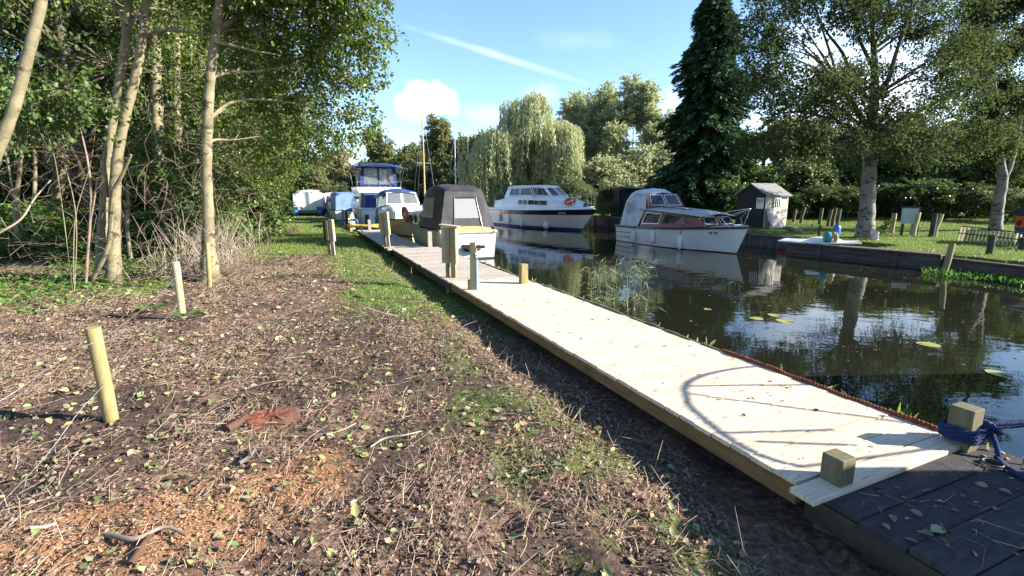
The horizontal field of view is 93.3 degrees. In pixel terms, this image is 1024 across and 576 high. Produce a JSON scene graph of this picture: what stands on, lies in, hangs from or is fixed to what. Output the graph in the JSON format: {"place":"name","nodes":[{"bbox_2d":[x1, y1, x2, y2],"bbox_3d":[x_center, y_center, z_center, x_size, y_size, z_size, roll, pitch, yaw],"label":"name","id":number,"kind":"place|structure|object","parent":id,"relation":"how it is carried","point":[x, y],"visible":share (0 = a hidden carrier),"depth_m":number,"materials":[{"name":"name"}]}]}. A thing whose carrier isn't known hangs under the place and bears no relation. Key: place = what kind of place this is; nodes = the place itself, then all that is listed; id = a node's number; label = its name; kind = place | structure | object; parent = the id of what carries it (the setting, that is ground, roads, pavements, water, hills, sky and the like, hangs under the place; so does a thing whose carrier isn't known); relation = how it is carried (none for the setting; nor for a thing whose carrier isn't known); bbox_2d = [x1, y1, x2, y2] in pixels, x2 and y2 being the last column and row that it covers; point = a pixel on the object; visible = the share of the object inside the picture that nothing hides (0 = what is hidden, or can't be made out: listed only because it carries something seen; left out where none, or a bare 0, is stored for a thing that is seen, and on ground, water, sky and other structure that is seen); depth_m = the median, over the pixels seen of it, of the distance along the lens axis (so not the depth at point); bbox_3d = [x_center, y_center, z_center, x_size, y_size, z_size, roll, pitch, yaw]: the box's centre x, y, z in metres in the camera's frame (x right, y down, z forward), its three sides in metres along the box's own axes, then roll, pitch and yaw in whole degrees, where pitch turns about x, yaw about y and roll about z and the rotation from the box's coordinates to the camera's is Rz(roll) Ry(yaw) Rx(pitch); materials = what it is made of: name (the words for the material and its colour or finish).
{"place":"outdoors","nodes":[
{"label":"outdoors","id":0,"kind":"place"},
{"bbox_2d":[2,213,781,575],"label":"grass","id":1,"kind":"structure","parent":0,"point":[286,239],"depth_m":9.26,"materials":[{"name":"green plant"}]},
{"bbox_2d":[0,202,1023,575],"bbox_3d":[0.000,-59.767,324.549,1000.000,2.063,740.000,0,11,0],"label":"ground","id":2,"kind":"structure","parent":0,"point":[784,534],"depth_m":3.17,"materials":[{"name":"soil"}]},
{"bbox_2d":[5,106,32,246],"bbox_3d":[-11.830,-2.635,11.714,1.090,3.362,0.124,0,11,0],"label":"sapling","id":3,"kind":"object","parent":2,"relation":"on","point":[16,213],"visible":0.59,"depth_m":11.73,"materials":[{"name":"brown wood"}]},
{"bbox_2d":[0,149,91,225],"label":"undergrowth bush","id":4,"kind":"object","parent":2,"relation":"on","point":[28,192],"visible":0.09,"depth_m":17.07,"materials":[{"name":"green plant"}]},
{"bbox_2d":[0,0,93,162],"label":"alder tree","id":5,"kind":"object","parent":2,"relation":"on","point":[39,15],"visible":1,"depth_m":6.56,"materials":[{"name":"beige plant"}]},
{"bbox_2d":[0,198,98,256],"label":"nettle bush","id":6,"kind":"object","parent":2,"relation":"on","point":[50,219],"visible":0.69,"depth_m":12.86,"materials":[{"name":"green plant"}]},
{"bbox_2d":[0,43,131,290],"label":"hazel shrub","id":7,"kind":"object","parent":2,"relation":"on","point":[49,123],"visible":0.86,"depth_m":7.78,"materials":[{"name":"green plant"}]},
{"bbox_2d":[0,0,133,207],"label":"alder tree","id":8,"kind":"object","parent":2,"relation":"on","point":[54,187],"visible":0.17,"depth_m":16.16,"materials":[{"name":"green plant"}]},
{"bbox_2d":[1,3,164,164],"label":"woodland tree","id":9,"kind":"object","parent":2,"relation":"on","point":[41,63],"visible":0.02,"depth_m":19.60,"materials":[{"name":"green plant"}]},
{"bbox_2d":[79,128,97,285],"bbox_3d":[-7.633,-1.411,8.690,0.553,2.804,0.050,0,11,0],"label":"sapling","id":10,"kind":"object","parent":2,"relation":"on","point":[92,204],"visible":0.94,"depth_m":8.68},
{"bbox_2d":[0,0,183,201],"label":"woodland tree","id":11,"kind":"object","parent":2,"relation":"on","point":[102,82],"visible":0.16,"depth_m":16.30,"materials":[{"name":"green plant"}]},
{"bbox_2d":[12,216,187,261],"bbox_3d":[-10.360,-1.258,12.547,3.671,1.193,3.425,0,11,0],"label":"nettle bush","id":12,"kind":"object","parent":2,"relation":"on","point":[44,239],"visible":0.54,"depth_m":11.78,"materials":[{"name":"green plant"}]},
{"bbox_2d":[85,326,118,422],"bbox_3d":[-3.030,0.812,3.618,0.095,1.096,0.173,-5,12,-25],"label":"fence stake","id":13,"kind":"object","parent":2,"relation":"on","point":[102,374],"visible":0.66,"depth_m":3.54,"materials":[{"name":"wood"}]},
{"bbox_2d":[0,0,212,248],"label":"woodland tree","id":14,"kind":"object","parent":2,"relation":"on","point":[60,39],"visible":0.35,"depth_m":12.83,"materials":[{"name":"green plant"}]},
{"bbox_2d":[0,222,220,313],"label":"ground ivy","id":15,"kind":"object","parent":2,"relation":"on","point":[80,284],"visible":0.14,"depth_m":9.26,"materials":[{"name":"green plant"}]},
{"bbox_2d":[47,0,242,283],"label":"alder tree","id":16,"kind":"object","parent":2,"relation":"on","point":[114,168],"visible":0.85,"depth_m":9.07,"materials":[{"name":"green plant"}]},
{"bbox_2d":[0,92,296,287],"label":"bare twigs","id":17,"kind":"object","parent":2,"relation":"on","point":[124,215],"visible":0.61,"depth_m":9.89,"materials":[{"name":"plant"}]},
{"bbox_2d":[149,13,189,235],"bbox_3d":[-9.401,-5.059,13.006,0.971,7.670,0.786,0,11,0],"label":"sapling","id":18,"kind":"object","parent":2,"relation":"on","point":[156,97],"visible":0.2,"depth_m":13.06,"materials":[{"name":"brown wood"}]},
{"bbox_2d":[20,0,319,139],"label":"woodland tree","id":19,"kind":"object","parent":2,"relation":"on","point":[45,41],"visible":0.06,"depth_m":15.05,"materials":[{"name":"green plant"}]},
{"bbox_2d":[98,122,254,261],"bbox_3d":[-7.444,-2.129,11.483,1.901,3.368,3.199,0,11,0],"label":"hazel shrub","id":20,"kind":"object","parent":2,"relation":"on","point":[140,150],"visible":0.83,"depth_m":10.63,"materials":[{"name":"green plant"}]},
{"bbox_2d":[171,261,185,319],"bbox_3d":[-4.513,0.215,6.586,0.103,1.150,0.098,0,11,0],"label":"fence stake","id":21,"kind":"object","parent":2,"relation":"on","point":[178,284],"visible":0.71,"depth_m":6.51,"materials":[{"name":"wood"}]},
{"bbox_2d":[64,140,302,240],"bbox_3d":[-9.891,-2.879,15.265,5.769,3.739,5.382,0,11,-2],"label":"undergrowth bush","id":22,"kind":"object","parent":2,"relation":"on","point":[273,215],"visible":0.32,"depth_m":14.73,"materials":[{"name":"green plant"}]},
{"bbox_2d":[172,1,195,228],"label":"sapling","id":23,"kind":"object","parent":2,"relation":"on","point":[177,113],"visible":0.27,"depth_m":13.41,"materials":[{"name":"brown wood"}]},
{"bbox_2d":[92,241,283,285],"bbox_3d":[-6.614,-0.655,10.255,3.014,0.786,3.608,0,11,0],"label":"brush heap","id":24,"kind":"object","parent":2,"relation":"on","point":[191,270],"visible":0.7,"depth_m":9.98,"materials":[{"name":"plant"}]},
{"bbox_2d":[122,204,256,255],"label":"nettle bush","id":25,"kind":"object","parent":2,"relation":"on","point":[155,218],"visible":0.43,"depth_m":13.02,"materials":[{"name":"green plant"}]},
{"bbox_2d":[123,198,265,249],"bbox_3d":[-9.672,-1.894,14.745,3.914,1.722,4.196,-6,12,-27],"label":"nettle bush","id":26,"kind":"object","parent":2,"relation":"on","point":[197,208],"visible":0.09,"depth_m":14.30,"materials":[{"name":"green plant"}]},
{"bbox_2d":[105,206,286,281],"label":"dead stems","id":27,"kind":"object","parent":2,"relation":"on","point":[196,247],"visible":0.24,"depth_m":11.50,"materials":[{"name":"plant"}]},
{"bbox_2d":[79,0,336,245],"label":"alder tree","id":28,"kind":"object","parent":2,"relation":"on","point":[190,26],"visible":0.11,"depth_m":13.70,"materials":[{"name":"green plant"}]},
{"bbox_2d":[0,437,416,575],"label":"sawdust","id":29,"kind":"object","parent":2,"relation":"on","point":[131,531],"visible":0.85,"depth_m":2.47},
{"bbox_2d":[105,525,188,541],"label":"dead branch","id":30,"kind":"object","parent":29,"relation":"on","point":[115,536],"visible":0.98,"depth_m":2.31,"materials":[{"name":"wood"}]},
{"bbox_2d":[159,76,306,257],"bbox_3d":[-7.411,-3.277,13.204,2.914,4.993,3.629,10,15,42],"label":"hazel shrub","id":31,"kind":"object","parent":2,"relation":"on","point":[225,155],"visible":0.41,"depth_m":12.73,"materials":[{"name":"green plant"}]},
{"bbox_2d":[131,0,372,243],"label":"woodland tree","id":32,"kind":"object","parent":2,"relation":"on","point":[308,145],"visible":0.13,"depth_m":16.28,"materials":[{"name":"green plant"}]},
{"bbox_2d":[243,407,301,431],"bbox_3d":[-1.797,0.995,3.623,0.419,0.148,0.216,-4,11,-20],"label":"bark piece","id":33,"kind":"object","parent":2,"relation":"on","point":[278,416],"visible":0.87,"depth_m":3.60,"materials":[{"name":"brown plant"}]},
{"bbox_2d":[173,0,409,282],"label":"alder tree","id":34,"kind":"object","parent":2,"relation":"on","point":[358,22],"visible":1,"depth_m":9.71,"materials":[{"name":"green plant"}]},
{"bbox_2d":[293,190,325,215],"bbox_3d":[-17.165,-7.339,41.560,2.340,2.100,4.820,-2,11,-12],"label":"covered boat","id":35,"kind":"object","parent":2,"relation":"on","point":[307,201],"visible":0.8,"depth_m":39.63,"materials":[{"name":"fabric"}]},
{"bbox_2d":[292,156,331,192],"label":"deciduous tree","id":36,"kind":"object","parent":2,"relation":"on","point":[316,177],"visible":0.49,"depth_m":62.84,"materials":[{"name":"green plant"}]},
{"bbox_2d":[322,219,335,255],"bbox_3d":[-5.004,-1.227,13.323,0.284,1.320,0.144,-1,11,6],"label":"service post","id":37,"kind":"object","parent":2,"relation":"on","point":[329,231],"visible":0.91,"depth_m":13.22,"materials":[{"name":"brown wood"}]},
{"bbox_2d":[323,145,357,191],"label":"deciduous tree","id":38,"kind":"object","parent":2,"relation":"on","point":[339,168],"visible":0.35,"depth_m":73.66,"materials":[{"name":"green plant"}]},
{"bbox_2d":[339,159,392,191],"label":"deciduous tree","id":39,"kind":"object","parent":2,"relation":"on","point":[386,177],"visible":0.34,"depth_m":59.73,"materials":[{"name":"green plant"}]},
{"bbox_2d":[0,250,747,575],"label":"green leaf scraps","id":40,"kind":"object","parent":2,"relation":"on","point":[696,572],"visible":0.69,"depth_m":3.44,"materials":[{"name":"green plant"}]},
{"bbox_2d":[356,125,398,186],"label":"deciduous tree","id":41,"kind":"object","parent":2,"relation":"on","point":[382,152],"visible":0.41,"depth_m":86.40,"materials":[{"name":"green plant"}]},
{"bbox_2d":[0,247,768,575],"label":"dark twigs","id":42,"kind":"object","parent":2,"relation":"on","point":[228,417],"visible":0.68,"depth_m":3.42,"materials":[{"name":"brown wood"}]},
{"bbox_2d":[378,212,390,253],"bbox_3d":[-3.845,-1.578,14.741,0.284,1.480,0.144,-1,10,12],"label":"service post","id":43,"kind":"object","parent":2,"relation":"on","point":[384,223],"visible":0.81,"depth_m":14.65,"materials":[{"name":"brown wood"}]},
{"bbox_2d":[0,249,773,575],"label":"dry stalks","id":44,"kind":"object","parent":2,"relation":"on","point":[406,337],"visible":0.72,"depth_m":3.44,"materials":[{"name":"plant"}]},
{"bbox_2d":[389,141,442,184],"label":"deciduous tree","id":45,"kind":"object","parent":2,"relation":"on","point":[406,149],"visible":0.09,"depth_m":79.16,"materials":[{"name":"green plant"}]},
{"bbox_2d":[404,163,442,201],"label":"deciduous tree","id":46,"kind":"object","parent":2,"relation":"on","point":[414,173],"visible":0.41,"depth_m":59.20,"materials":[{"name":"green plant"}]},
{"bbox_2d":[406,112,452,186],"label":"deciduous tree","id":47,"kind":"object","parent":2,"relation":"on","point":[437,136],"visible":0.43,"depth_m":68.78,"materials":[{"name":"green plant"}]},
{"bbox_2d":[433,133,467,184],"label":"deciduous tree","id":48,"kind":"object","parent":2,"relation":"on","point":[443,158],"visible":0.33,"depth_m":63.53,"materials":[{"name":"green plant"}]},
{"bbox_2d":[0,249,946,575],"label":"fallen leaves","id":49,"kind":"object","parent":2,"relation":"on","point":[446,478],"depth_m":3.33,"materials":[{"name":"brown plant"}]},
{"bbox_2d":[456,91,587,206],"bbox_3d":[0.787,-10.921,42.252,12.126,11.585,9.489,0,11,0],"label":"weeping willow","id":50,"kind":"object","parent":2,"relation":"on","point":[522,150],"visible":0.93,"depth_m":39.32,"materials":[{"name":"green plant"}]},
{"bbox_2d":[523,142,604,201],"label":"willow scrub","id":51,"kind":"object","parent":2,"relation":"on","point":[538,178],"visible":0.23,"depth_m":39.52,"materials":[{"name":"green plant"}]},
{"bbox_2d":[555,95,601,187],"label":"sallow tree","id":52,"kind":"object","parent":2,"relation":"on","point":[577,115],"visible":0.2,"depth_m":43.74,"materials":[{"name":"green plant"}]},
{"bbox_2d":[559,173,610,207],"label":"shrub","id":53,"kind":"object","parent":2,"relation":"on","point":[577,186],"visible":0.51,"depth_m":35.61,"materials":[{"name":"green plant"}]},
{"bbox_2d":[593,184,616,215],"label":"shrub","id":54,"kind":"object","parent":2,"relation":"on","point":[604,199],"visible":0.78,"depth_m":30.96,"materials":[{"name":"green plant"}]},
{"bbox_2d":[584,80,629,184],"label":"sallow tree","id":55,"kind":"object","parent":2,"relation":"on","point":[599,109],"visible":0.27,"depth_m":44.66,"materials":[{"name":"green plant"}]},
{"bbox_2d":[582,141,660,208],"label":"willow scrub","id":56,"kind":"object","parent":2,"relation":"on","point":[636,163],"visible":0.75,"depth_m":39.26,"materials":[{"name":"green plant"}]},
{"bbox_2d":[609,186,643,216],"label":"boathouse shed","id":57,"kind":"structure","parent":2,"relation":"on","point":[620,196],"depth_m":29.70,"materials":[{"name":"brown wood"}]},
{"bbox_2d":[598,70,666,184],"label":"sallow tree","id":58,"kind":"object","parent":2,"relation":"on","point":[634,109],"visible":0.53,"depth_m":42.31,"materials":[{"name":"green plant"}]},
{"bbox_2d":[639,108,679,183],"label":"sallow tree","id":59,"kind":"object","parent":2,"relation":"on","point":[648,134],"visible":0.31,"depth_m":41.33,"materials":[{"name":"green plant"}]},
{"bbox_2d":[640,0,765,219],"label":"conifer","id":60,"kind":"object","parent":2,"relation":"on","point":[701,120],"visible":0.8,"depth_m":25.66,"materials":[{"name":"green plant"}]},
{"bbox_2d":[701,154,794,213],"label":"shrub","id":61,"kind":"object","parent":2,"relation":"on","point":[731,201],"visible":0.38,"depth_m":25.74,"materials":[{"name":"green plant"}]},
{"bbox_2d":[734,183,792,228],"bbox_3d":[11.095,-3.668,21.495,1.540,1.938,1.760,-5,12,-23],"label":"garden hut","id":62,"kind":"object","parent":2,"relation":"on","point":[758,199],"visible":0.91,"depth_m":21.00,"materials":[{"name":"wood"}]},
{"bbox_2d":[744,113,820,171],"bbox_3d":[18.393,-8.955,35.251,8.128,6.889,9.031,-6,13,-31],"label":"deciduous tree","id":63,"kind":"object","parent":2,"relation":"on","point":[769,127],"visible":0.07,"depth_m":33.17,"materials":[{"name":"green plant"}]},
{"bbox_2d":[742,152,847,217],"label":"shrub","id":64,"kind":"object","parent":2,"relation":"on","point":[810,171],"visible":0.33,"depth_m":26.22,"materials":[{"name":"green plant"}]},
{"bbox_2d":[593,210,1023,260],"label":"lawn","id":65,"kind":"structure","parent":2,"relation":"on","point":[926,235],"depth_m":18.46,"materials":[{"name":"plant"}]},
{"bbox_2d":[787,183,854,218],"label":"shrub","id":66,"kind":"object","parent":2,"relation":"on","point":[814,194],"visible":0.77,"depth_m":24.73,"materials":[{"name":"green plant"}]},
{"bbox_2d":[777,146,882,213],"bbox_3d":[18.297,-6.217,28.351,6.450,4.349,6.017,9,14,39],"label":"shrub","id":67,"kind":"object","parent":2,"relation":"on","point":[836,171],"visible":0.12,"depth_m":27.19,"materials":[{"name":"green plant"}]},
{"bbox_2d":[803,181,900,216],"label":"shrub","id":68,"kind":"object","parent":2,"relation":"on","point":[852,203],"visible":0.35,"depth_m":24.66,"materials":[{"name":"green plant"}]},
{"bbox_2d":[708,0,1023,238],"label":"birch tree","id":69,"kind":"object","parent":2,"relation":"on","point":[963,48],"visible":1,"depth_m":15.40,"materials":[{"name":"green plant"}]},
{"bbox_2d":[786,242,945,269],"bbox_3d":[10.467,-0.730,14.674,0.721,1.035,4.082,-6,13,-30],"label":"quay heading","id":70,"kind":"object","parent":2,"relation":"on","point":[903,256],"visible":0.68,"depth_m":14.19,"materials":[{"name":"grey wood"}]},
{"bbox_2d":[832,140,948,216],"bbox_3d":[21.466,-6.072,28.126,7.285,5.158,6.145,-6,12,-27],"label":"shrub","id":71,"kind":"object","parent":2,"relation":"on","point":[890,167],"visible":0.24,"depth_m":26.22,"materials":[{"name":"green plant"}]},
{"bbox_2d":[859,177,963,220],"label":"shrub","id":72,"kind":"object","parent":2,"relation":"on","point":[913,192],"visible":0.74,"depth_m":23.10,"materials":[{"name":"green plant"}]},
{"bbox_2d":[803,443,1023,575],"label":"jetty","id":73,"kind":"object","parent":2,"relation":"on","point":[850,520],"visible":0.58,"depth_m":2.37,"materials":[{"name":"grey wood"}]},
{"bbox_2d":[415,251,1023,555],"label":"deck leaves","id":74,"kind":"object","parent":73,"relation":"on","point":[927,530],"visible":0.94,"depth_m":2.46,"materials":[{"name":"plant"}]},
{"bbox_2d":[813,448,856,535],"bbox_3d":[1.739,1.228,2.635,0.112,0.700,0.112,-5,12,-23],"label":"mooring post","id":75,"kind":"object","parent":73,"relation":"attached to","point":[837,469],"visible":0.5,"depth_m":2.55,"materials":[{"name":"wood"}]},
{"bbox_2d":[789,435,959,506],"bbox_3d":[2.118,1.016,2.754,1.400,0.028,0.135,-5,12,-24],"label":"loose plank","id":76,"kind":"object","parent":73,"relation":"on","point":[816,491],"visible":0.77,"depth_m":2.71,"materials":[{"name":"wood"}]},
{"bbox_2d":[944,401,984,452],"bbox_3d":[2.775,1.109,3.020,0.122,0.790,0.122,-5,12,-23],"label":"mooring post","id":77,"kind":"object","parent":73,"relation":"attached to","point":[966,416],"visible":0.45,"depth_m":2.93,"materials":[{"name":"wood"}]},
{"bbox_2d":[937,419,1023,479],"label":"mooring rope","id":78,"kind":"object","parent":77,"relation":"attached to","point":[972,438],"visible":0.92,"depth_m":2.90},
{"bbox_2d":[877,152,1019,208],"bbox_3d":[22.760,-6.178,27.011,6.705,4.511,7.472,-3,11,-15],"label":"shrub","id":79,"kind":"object","parent":2,"relation":"on","point":[970,176],"visible":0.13,"depth_m":25.07,"materials":[{"name":"green plant"}]},
{"bbox_2d":[905,178,1013,218],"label":"shrub","id":80,"kind":"object","parent":2,"relation":"on","point":[964,201],"visible":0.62,"depth_m":22.47,"materials":[{"name":"green plant"}]},
{"bbox_2d":[933,128,1023,217],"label":"shrub","id":81,"kind":"object","parent":2,"relation":"on","point":[977,167],"visible":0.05,"depth_m":24.98,"materials":[{"name":"green plant"}]},
{"bbox_2d":[940,0,1023,230],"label":"birch tree","id":82,"kind":"object","parent":2,"relation":"on","point":[1007,172],"visible":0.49,"depth_m":17.90,"materials":[{"name":"green plant"}]},
{"bbox_2d":[944,257,1023,281],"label":"quay heading","id":83,"kind":"object","parent":2,"relation":"on","point":[993,267],"visible":0.41,"depth_m":11.78,"materials":[{"name":"brown wood"}]},
{"bbox_2d":[957,226,1023,246],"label":"picket fence","id":84,"kind":"object","parent":2,"relation":"on","point":[1004,237],"visible":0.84,"depth_m":15.58,"materials":[{"name":"brown wood"}]},
{"bbox_2d":[966,187,1023,221],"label":"shrub","id":85,"kind":"object","parent":2,"relation":"on","point":[1016,197],"visible":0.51,"depth_m":21.44,"materials":[{"name":"green plant"}]},
{"bbox_2d":[0,0,1023,181],"label":"sky","id":86,"kind":"structure","parent":0,"point":[462,59],"materials":[{"name":"blue"}]},
{"bbox_2d":[339,220,1023,457],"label":"water","id":87,"kind":"structure","parent":0,"point":[857,314],"depth_m":8.29,"materials":[{"name":"black liquid"}]},
{"bbox_2d":[325,192,353,220],"bbox_3d":[-14.739,-6.856,41.417,2.490,2.650,7.053,-7,13,-31],"label":"moored cruiser","id":88,"kind":"object","parent":87,"relation":"on","point":[336,203],"visible":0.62,"depth_m":38.44,"materials":[{"name":"fabric"}]},
{"bbox_2d":[349,163,403,224],"bbox_3d":[-9.851,-6.419,34.293,3.155,4.460,9.461,-5,12,-24],"label":"motor cruiser","id":89,"kind":"object","parent":87,"relation":"on","point":[363,204],"visible":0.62,"depth_m":31.43,"materials":[{"name":"blue paint"}]},
{"bbox_2d":[357,230,422,254],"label":"jetty","id":90,"kind":"object","parent":87,"relation":"in","point":[374,237],"visible":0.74,"depth_m":16.79,"materials":[{"name":"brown wood"}]},
{"bbox_2d":[374,189,421,236],"bbox_3d":[-5.899,-3.842,25.381,2.600,2.738,5.746,-3,11,-16],"label":"cabin boat","id":91,"kind":"object","parent":87,"relation":"on","point":[392,202],"visible":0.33,"depth_m":24.79,"materials":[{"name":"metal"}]},
{"bbox_2d":[408,184,497,258],"bbox_3d":[-2.688,-2.392,17.799,2.087,2.729,6.963,-5,12,-24],"label":"canvas launch","id":92,"kind":"object","parent":87,"relation":"on","point":[465,208],"visible":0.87,"depth_m":15.13,"materials":[{"name":"fabric"}]},
{"bbox_2d":[392,247,516,290],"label":"jetty","id":93,"kind":"object","parent":87,"relation":"in","point":[431,267],"visible":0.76,"depth_m":10.46,"materials":[{"name":"brown wood"}]},
{"bbox_2d":[438,224,460,292],"bbox_3d":[-1.145,-0.437,9.014,0.360,1.500,0.200,3,11,14],"label":"service post","id":94,"kind":"object","parent":93,"relation":"on","point":[449,240],"visible":0.76,"depth_m":8.91,"materials":[{"name":"brown wood"}]},
{"bbox_2d":[488,184,597,230],"bbox_3d":[1.971,-4.987,30.469,3.433,3.080,10.763,-6,12,-27],"label":"river cruiser","id":95,"kind":"object","parent":87,"relation":"on","point":[539,206],"visible":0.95,"depth_m":28.96,"materials":[{"name":"white paint"}]},
{"bbox_2d":[615,188,750,253],"bbox_3d":[6.628,-2.543,18.775,2.385,2.660,6.305,-4,12,-21],"label":"cabin cruiser","id":96,"kind":"object","parent":87,"relation":"on","point":[656,217],"visible":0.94,"depth_m":18.14,"materials":[{"name":"white paint"}]},
{"bbox_2d":[451,277,941,503],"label":"jetty","id":97,"kind":"object","parent":87,"relation":"in","point":[763,436],"visible":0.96,"depth_m":3.78,"materials":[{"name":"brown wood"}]},
{"bbox_2d":[461,242,485,289],"bbox_3d":[-0.629,-0.348,7.774,0.400,0.770,0.141,3,11,17],"label":"tap post","id":98,"kind":"object","parent":97,"relation":"on","point":[473,279],"visible":1,"depth_m":7.76,"materials":[{"name":"brown wood"}]},
{"bbox_2d":[479,261,720,350],"bbox_3d":[0.650,0.005,7.995,0.063,0.060,7.152,-5,12,-23],"label":"edging rope","id":99,"kind":"object","parent":97,"relation":"attached to","point":[645,322],"visible":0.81,"depth_m":6.35,"materials":[{"name":"fabric"}]},
{"bbox_2d":[721,349,937,430],"bbox_3d":[2.418,0.771,3.941,0.059,0.058,1.818,-5,12,-23],"label":"edging rope","id":100,"kind":"object","parent":97,"relation":"on","point":[877,407],"visible":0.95,"depth_m":3.72,"materials":[{"name":"fabric"}]},
{"bbox_2d":[741,232,807,247],"bbox_3d":[9.508,-1.716,19.660,0.536,1.105,5.043,-5,12,-24],"label":"quay heading","id":101,"kind":"object","parent":87,"relation":"in","point":[760,240],"visible":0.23,"depth_m":18.79,"materials":[{"name":"wood"}]},
{"bbox_2d":[778,237,861,254],"bbox_3d":[10.209,-1.175,16.033,1.130,1.000,2.349,-6,13,-30],"label":"stage","id":102,"kind":"object","parent":87,"relation":"on","point":[782,245],"visible":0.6,"depth_m":15.92,"materials":[{"name":"white wood"}]},
{"bbox_2d":[921,266,1023,287],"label":"water weed","id":103,"kind":"object","parent":87,"relation":"on","point":[952,272],"visible":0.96,"depth_m":11.53,"materials":[{"name":"green plant"}]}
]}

